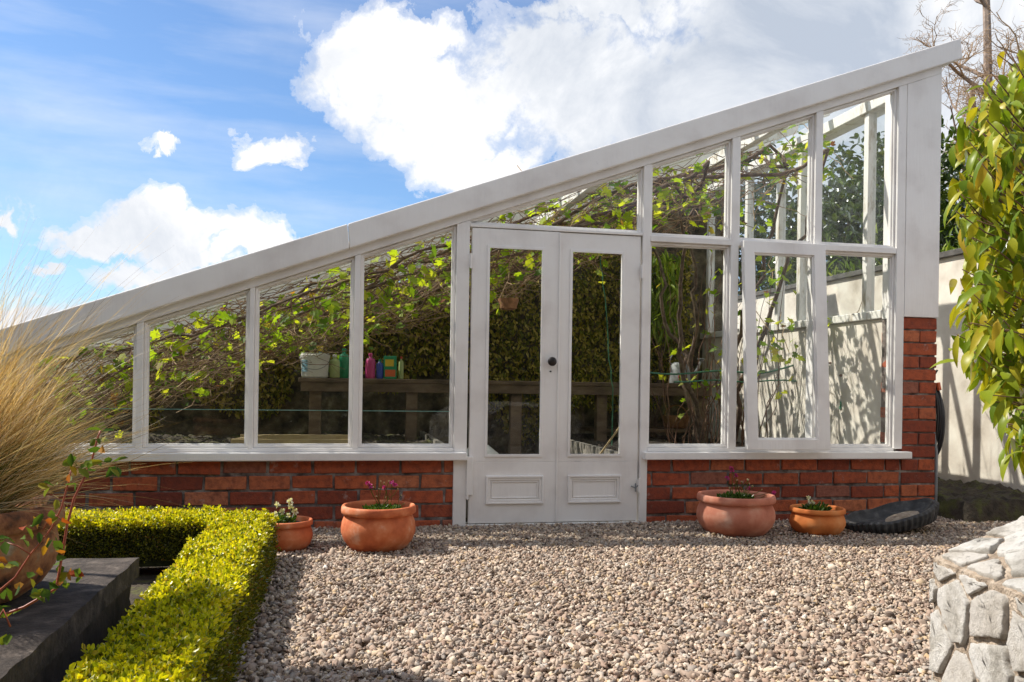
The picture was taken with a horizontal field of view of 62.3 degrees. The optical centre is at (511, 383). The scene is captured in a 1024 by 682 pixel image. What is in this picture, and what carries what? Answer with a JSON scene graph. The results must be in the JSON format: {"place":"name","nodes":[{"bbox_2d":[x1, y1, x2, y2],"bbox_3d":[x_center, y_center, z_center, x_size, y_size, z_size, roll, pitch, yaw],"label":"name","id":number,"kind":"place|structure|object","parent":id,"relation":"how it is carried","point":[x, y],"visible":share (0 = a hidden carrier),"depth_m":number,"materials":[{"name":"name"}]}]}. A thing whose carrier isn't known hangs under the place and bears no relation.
{"place":"outdoors","nodes":[
{"label":"outdoors","id":0,"kind":"place"},
{"bbox_2d":[129,521,466,604],"bbox_3d":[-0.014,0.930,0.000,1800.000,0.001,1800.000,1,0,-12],"label":"ground","id":1,"kind":"structure","parent":0,"point":[145,579],"depth_m":3.90,"materials":[{"name":"soil"}]},
{"bbox_2d":[0,557,138,681],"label":"stone plinth","id":2,"kind":"structure","parent":1,"relation":"on","point":[55,632],"depth_m":2.14,"materials":[{"name":"grey stone"}]},
{"bbox_2d":[0,494,65,603],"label":"terracotta pot","id":3,"kind":"object","parent":2,"relation":"on","point":[12,522],"visible":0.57,"depth_m":2.12,"materials":[{"name":"ceramic"}]},
{"bbox_2d":[0,218,213,545],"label":"feather grass","id":4,"kind":"object","parent":3,"relation":"in","point":[25,469],"depth_m":2.21,"materials":[{"name":"beige plant"}]},
{"bbox_2d":[0,427,127,644],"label":"rose","id":5,"kind":"object","parent":2,"relation":"on","point":[42,594],"visible":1,"depth_m":1.64,"materials":[{"name":"green plant"}]},
{"bbox_2d":[0,39,961,530],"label":"greenhouse","id":6,"kind":"object","parent":1,"relation":"on","point":[870,443],"visible":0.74,"depth_m":5.43,"materials":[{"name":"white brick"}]},
{"bbox_2d":[27,325,136,447],"bbox_3d":[-2.403,0.009,4.751,0.566,0.697,0.045,1,0,-12],"label":"window","id":7,"kind":"structure","parent":6,"relation":"in","point":[118,332],"depth_m":4.77,"materials":[{"name":"white paint"}]},
{"bbox_2d":[143,289,249,447],"bbox_3d":[-1.807,-0.092,4.872,0.570,0.918,0.045,1,0,-12],"label":"window","id":8,"kind":"structure","parent":6,"relation":"in","point":[246,293],"depth_m":4.85,"materials":[{"name":"white paint"}]},
{"bbox_2d":[231,434,347,443],"bbox_3d":[-1.694,0.455,6.698,0.950,0.070,0.582,1,0,-12],"label":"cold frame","id":9,"kind":"object","parent":6,"relation":"on","point":[302,439],"visible":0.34,"depth_m":6.48,"materials":[{"name":"brown wood"}]},
{"bbox_2d":[253,257,354,447],"bbox_3d":[-1.222,-0.190,4.991,0.562,1.132,0.045,1,0,-12],"label":"window","id":10,"kind":"structure","parent":6,"relation":"in","point":[351,260],"depth_m":4.98,"materials":[{"name":"white paint"}]},
{"bbox_2d":[358,225,455,447],"bbox_3d":[-0.631,-0.291,5.110,0.568,1.351,0.045,1,0,-12],"label":"window","id":11,"kind":"structure","parent":6,"relation":"in","point":[453,253],"depth_m":5.11,"materials":[{"name":"white paint"}]},
{"bbox_2d":[130,248,698,445],"bbox_3d":[-0.775,-0.536,8.277,5.531,2.313,0.355,1,0,-12],"label":"creeper","id":12,"kind":"object","parent":6,"relation":"attached to","point":[598,334],"visible":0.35,"depth_m":8.49,"materials":[{"name":"green plant"}]},
{"bbox_2d":[3,124,861,446],"bbox_3d":[-0.752,-0.737,6.781,7.274,2.964,3.289,1,0,-12],"label":"grapevine","id":13,"kind":"object","parent":6,"relation":"attached to","point":[317,312],"visible":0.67,"depth_m":6.16,"materials":[{"name":"green plant"}]},
{"bbox_2d":[298,378,713,453],"bbox_3d":[-0.025,0.417,7.808,3.763,0.889,0.590,1,0,-12],"label":"workbench","id":14,"kind":"object","parent":6,"relation":"on","point":[413,388],"visible":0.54,"depth_m":7.52,"materials":[{"name":"brown wood"}]},
{"bbox_2d":[300,353,330,377],"bbox_3d":[-1.702,-0.159,7.324,0.261,0.214,0.261,1,0,-12],"label":"bucket","id":15,"kind":"object","parent":14,"relation":"on","point":[316,371],"visible":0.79,"depth_m":7.23,"materials":[{"name":"white plastic"}]},
{"bbox_2d":[329,355,339,377],"bbox_3d":[-1.540,-0.150,7.360,0.088,0.202,0.088,1,0,-12],"label":"bottle","id":16,"kind":"object","parent":14,"relation":"on","point":[335,364],"visible":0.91,"depth_m":7.33,"materials":[{"name":"green plastic"}]},
{"bbox_2d":[339,348,348,377],"bbox_3d":[-1.481,-0.179,7.474,0.090,0.262,0.090,1,0,-12],"label":"bottle","id":17,"kind":"object","parent":14,"relation":"on","point":[345,366],"visible":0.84,"depth_m":7.44,"materials":[{"name":"green plastic"}]},
{"bbox_2d":[365,353,374,378],"bbox_3d":[-1.239,-0.156,7.421,0.084,0.222,0.084,1,0,-12],"label":"bottle","id":18,"kind":"object","parent":14,"relation":"on","point":[370,367],"visible":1,"depth_m":7.39,"materials":[{"name":"plastic"}]},
{"bbox_2d":[376,359,383,378],"bbox_3d":[-1.160,-0.129,7.438,0.064,0.172,0.064,1,0,-12],"label":"bottle","id":19,"kind":"object","parent":14,"relation":"on","point":[379,369],"visible":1,"depth_m":7.41,"materials":[{"name":"blue plastic"}]},
{"bbox_2d":[383,356,396,378],"bbox_3d":[-1.072,-0.142,7.455,0.110,0.200,0.062,1,0,-12],"label":"feed carton","id":20,"kind":"object","parent":14,"relation":"on","point":[390,367],"visible":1,"depth_m":7.42,"materials":[{"name":"green cardboard"}]},
{"bbox_2d":[399,356,403,378],"bbox_3d":[-0.988,-0.142,7.554,0.044,0.202,0.044,1,0,-12],"label":"bottle","id":21,"kind":"object","parent":14,"relation":"on","point":[401,369],"visible":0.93,"depth_m":7.54,"materials":[{"name":"green plastic"}]},
{"bbox_2d":[669,352,703,383],"bbox_3d":[1.660,-0.154,8.040,0.357,0.306,0.204,1,0,-12],"label":"watering can","id":22,"kind":"object","parent":14,"relation":"on","point":[674,367],"visible":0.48,"depth_m":7.97,"materials":[{"name":"metal"}]},
{"bbox_2d":[498,219,518,309],"bbox_3d":[-0.019,-0.876,6.115,0.157,0.685,0.156,1,0,-12],"label":"hanging basket","id":23,"kind":"object","parent":6,"relation":"hanging from","point":[509,304],"visible":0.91,"depth_m":6.07,"materials":[{"name":"wicker"}]},
{"bbox_2d":[465,228,560,523],"bbox_3d":[0.010,-0.045,5.192,0.574,1.798,0.093,1,0,-12],"label":"door","id":24,"kind":"structure","parent":6,"relation":"in","point":[501,488],"depth_m":5.20,"materials":[{"name":"white paint"}]},
{"bbox_2d":[470,167,642,232],"bbox_3d":[0.282,-1.173,5.294,1.104,0.420,0.045,1,0,-12],"label":"window","id":25,"kind":"structure","parent":6,"relation":"in","point":[639,171],"depth_m":5.31,"materials":[{"name":"white paint"}]},
{"bbox_2d":[557,233,643,521],"bbox_3d":[0.554,-0.037,5.322,0.543,1.798,0.069,1,0,-12],"label":"door","id":26,"kind":"structure","parent":6,"relation":"in","point":[590,487],"depth_m":5.32,"materials":[{"name":"white paint"}]},
{"bbox_2d":[600,256,613,445],"bbox_3d":[0.799,-0.112,7.204,0.140,1.947,0.009,1,0,-12],"label":"garden twine","id":27,"kind":"object","parent":6,"relation":"hanging from","point":[608,349],"visible":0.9,"depth_m":7.20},
{"bbox_2d":[599,427,618,453],"bbox_3d":[0.618,0.469,5.827,0.014,0.809,0.803,1,0,-35],"label":"garden cane","id":28,"kind":"object","parent":6,"relation":"on","point":[609,441],"visible":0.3,"depth_m":5.76,"materials":[{"name":"brown wood"}]},
{"bbox_2d":[618,249,686,437],"bbox_3d":[1.407,-0.388,8.539,0.693,1.922,0.591,1,0,-12],"label":"climbing plant","id":29,"kind":"object","parent":6,"relation":"on","point":[668,268],"visible":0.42,"depth_m":8.49,"materials":[{"name":"green plant"}]},
{"bbox_2d":[647,242,728,447],"bbox_3d":[1.128,-0.244,5.469,0.548,1.309,0.045,1,0,-12],"label":"window","id":30,"kind":"structure","parent":6,"relation":"in","point":[725,249],"depth_m":5.50,"materials":[{"name":"white paint"}]},
{"bbox_2d":[651,140,730,238],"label":"window","id":31,"kind":"structure","parent":6,"relation":"in","point":[727,144],"depth_m":5.50,"materials":[{"name":"white paint"}]},
{"bbox_2d":[650,364,793,374],"bbox_3d":[1.897,-0.152,7.070,1.597,0.179,0.015,1,0,-12],"label":"garden hose","id":32,"kind":"object","parent":6,"relation":"attached to","point":[713,371],"visible":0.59,"depth_m":7.00,"materials":[{"name":"rubber"}]},
{"bbox_2d":[674,379,796,382],"bbox_3d":[2.236,-0.020,7.088,1.867,0.051,0.013,1,0,-12],"label":"garden hose","id":33,"kind":"object","parent":6,"relation":"attached to","point":[737,381],"visible":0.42,"depth_m":6.97,"materials":[{"name":"rubber"}]},
{"bbox_2d":[739,114,813,243],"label":"window","id":34,"kind":"structure","parent":6,"relation":"in","point":[810,172],"depth_m":5.62,"materials":[{"name":"white paint"}]},
{"bbox_2d":[821,88,896,247],"bbox_3d":[2.322,-1.463,5.708,0.558,1.086,0.045,1,0,-12],"label":"window","id":35,"kind":"structure","parent":6,"relation":"in","point":[893,93],"depth_m":5.74,"materials":[{"name":"white paint"}]},
{"bbox_2d":[826,251,893,447],"bbox_3d":[2.303,-0.226,5.708,0.558,1.309,0.045,1,0,-12],"label":"window","id":36,"kind":"structure","parent":6,"relation":"in","point":[890,274],"depth_m":5.74,"materials":[{"name":"white paint"}]},
{"bbox_2d":[933,432,937,500],"bbox_3d":[2.910,0.623,5.840,0.023,0.602,0.045,1,0,-38],"label":"drain pipe","id":37,"kind":"object","parent":6,"relation":"attached to","point":[936,471],"visible":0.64,"depth_m":5.82,"materials":[{"name":"black plastic"}]},
{"bbox_2d":[933,370,944,458],"bbox_3d":[2.927,0.202,5.944,0.098,0.666,0.263,1,0,-12],"label":"coiled hose","id":38,"kind":"object","parent":6,"relation":"hanging from","point":[940,418],"visible":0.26,"depth_m":5.84,"materials":[{"name":"rubber"}]},
{"bbox_2d":[684,143,797,295],"bbox_3d":[3.585,-1.841,14.409,4.158,5.697,2.543,1,0,-12],"label":"evergreen bush","id":39,"kind":"object","parent":1,"relation":"on","point":[759,219],"visible":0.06,"depth_m":14.07,"materials":[{"name":"green plant"}]},
{"bbox_2d":[761,131,988,289],"bbox_3d":[4.677,-1.156,10.718,2.998,4.369,2.569,1,0,-12],"label":"evergreen bush","id":40,"kind":"object","parent":1,"relation":"on","point":[837,209],"visible":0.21,"depth_m":10.33,"materials":[{"name":"green plant"}]},
{"bbox_2d":[737,246,1023,491],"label":"garden wall","id":41,"kind":"structure","parent":1,"relation":"on","point":[974,445],"depth_m":7.05,"materials":[{"name":"paint"}]},
{"bbox_2d":[795,181,1021,278],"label":"bank plants","id":42,"kind":"object","parent":1,"relation":"on","point":[852,266],"visible":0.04,"depth_m":9.13,"materials":[{"name":"green plant"}]},
{"bbox_2d":[845,114,1022,257],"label":"evergreen bush","id":43,"kind":"object","parent":1,"relation":"on","point":[958,167],"visible":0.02,"depth_m":11.72,"materials":[{"name":"green plant"}]},
{"bbox_2d":[899,0,1023,223],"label":"bare tree","id":44,"kind":"object","parent":1,"relation":"on","point":[987,41],"visible":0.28,"depth_m":23.19,"materials":[{"name":"brown plant"}]},
{"bbox_2d":[909,33,1017,203],"bbox_3d":[11.940,-4.381,22.897,4.046,10.986,4.299,1,0,-12],"label":"bare tree","id":45,"kind":"object","parent":1,"relation":"on","point":[973,90],"visible":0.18,"depth_m":22.85,"materials":[{"name":"brown plant"}]},
{"bbox_2d":[467,445,498,455],"bbox_3d":[-0.214,0.646,6.038,0.347,0.420,0.342,1,0,-12],"label":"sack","id":46,"kind":"object","parent":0,"point":[490,450],"visible":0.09,"depth_m":5.96,"materials":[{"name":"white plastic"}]},
{"bbox_2d":[0,0,1023,347],"label":"sky","id":47,"kind":"structure","parent":0,"point":[231,129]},
{"bbox_2d":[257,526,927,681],"bbox_3d":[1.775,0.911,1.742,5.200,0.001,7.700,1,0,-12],"label":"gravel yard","id":48,"kind":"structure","parent":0,"point":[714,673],"depth_m":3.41,"materials":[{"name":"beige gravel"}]},
{"bbox_2d":[57,503,281,681],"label":"box hedge","id":49,"kind":"object","parent":48,"relation":"on","point":[191,616],"visible":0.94,"depth_m":2.73,"materials":[{"name":"green plant"}]},
{"bbox_2d":[275,515,312,552],"bbox_3d":[-1.173,0.782,4.376,0.282,0.165,0.282,1,0,-12],"label":"terracotta pot","id":50,"kind":"object","parent":48,"relation":"on","point":[297,534],"visible":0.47,"depth_m":4.27,"materials":[{"name":"ceramic"}]},
{"bbox_2d":[271,498,298,522],"bbox_3d":[-1.195,0.661,4.373,0.187,0.148,0.173,1,0,-12],"label":"pansy","id":51,"kind":"object","parent":50,"relation":"in","point":[284,518],"visible":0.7,"depth_m":4.36,"materials":[{"name":"white plant"}]},
{"bbox_2d":[341,500,415,552],"bbox_3d":[-0.698,0.752,4.432,0.388,0.240,0.388,1,0,-12],"label":"terracotta pot","id":52,"kind":"object","parent":48,"relation":"on","point":[378,531],"visible":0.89,"depth_m":4.28,"materials":[{"name":"ceramic"}]},
{"bbox_2d":[362,480,403,509],"bbox_3d":[-0.674,0.592,4.431,0.209,0.178,0.223,1,0,39],"label":"sea pink","id":53,"kind":"object","parent":52,"relation":"in","point":[377,506],"depth_m":4.44,"materials":[{"name":"green plant"}]},
{"bbox_2d":[696,489,775,537],"bbox_3d":[1.334,0.780,5.050,0.458,0.245,0.459,1,0,-12],"label":"terracotta pot","id":54,"kind":"object","parent":48,"relation":"on","point":[744,518],"visible":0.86,"depth_m":4.87,"materials":[{"name":"ceramic"}]},
{"bbox_2d":[717,466,775,498],"bbox_3d":[1.390,0.600,5.038,0.365,0.217,0.236,1,0,13],"label":"sea pink","id":55,"kind":"object","parent":54,"relation":"in","point":[737,495],"depth_m":5.04,"materials":[{"name":"green plant"}]},
{"bbox_2d":[789,504,845,535],"bbox_3d":[1.835,0.826,5.091,0.322,0.168,0.322,1,0,-12],"label":"terracotta pot","id":56,"kind":"object","parent":48,"relation":"on","point":[832,521],"visible":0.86,"depth_m":4.96,"materials":[{"name":"ceramic"}]},
{"bbox_2d":[799,495,831,510],"bbox_3d":[1.824,0.722,5.088,0.198,0.111,0.199,1,0,-12],"label":"pansy","id":57,"kind":"object","parent":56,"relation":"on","point":[810,505],"visible":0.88,"depth_m":5.06,"materials":[{"name":"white plant"}]},
{"bbox_2d":[845,498,939,534],"bbox_3d":[2.337,0.816,5.234,0.626,0.207,0.408,1,0,-12],"label":"tyre","id":58,"kind":"object","parent":48,"relation":"on","point":[897,517],"visible":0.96,"depth_m":5.23,"materials":[{"name":"black rubber"}]},
{"bbox_2d":[928,516,1023,681],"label":"rubble wall","id":59,"kind":"structure","parent":48,"relation":"on","point":[976,593],"depth_m":1.82,"materials":[{"name":"stone"}]},
{"bbox_2d":[933,477,1023,522],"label":"soil border","id":60,"kind":"object","parent":48,"relation":"on","point":[975,501],"visible":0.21,"depth_m":5.71,"materials":[{"name":"brown soil"}]},
{"bbox_2d":[933,50,1023,481],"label":"glossy shrub","id":61,"kind":"object","parent":48,"relation":"on","point":[990,151],"visible":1,"depth_m":2.68,"materials":[{"name":"green plant"}]},
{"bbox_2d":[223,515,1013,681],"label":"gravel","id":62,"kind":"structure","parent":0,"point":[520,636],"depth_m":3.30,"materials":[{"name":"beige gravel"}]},
{"bbox_2d":[662,405,688,427],"bbox_3d":[1.587,0.314,8.181,0.260,0.227,0.260,1,0,-12],"label":"basket","id":63,"kind":"object","parent":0,"point":[681,421],"visible":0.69,"depth_m":8.08,"materials":[{"name":"wicker"}]}
]}

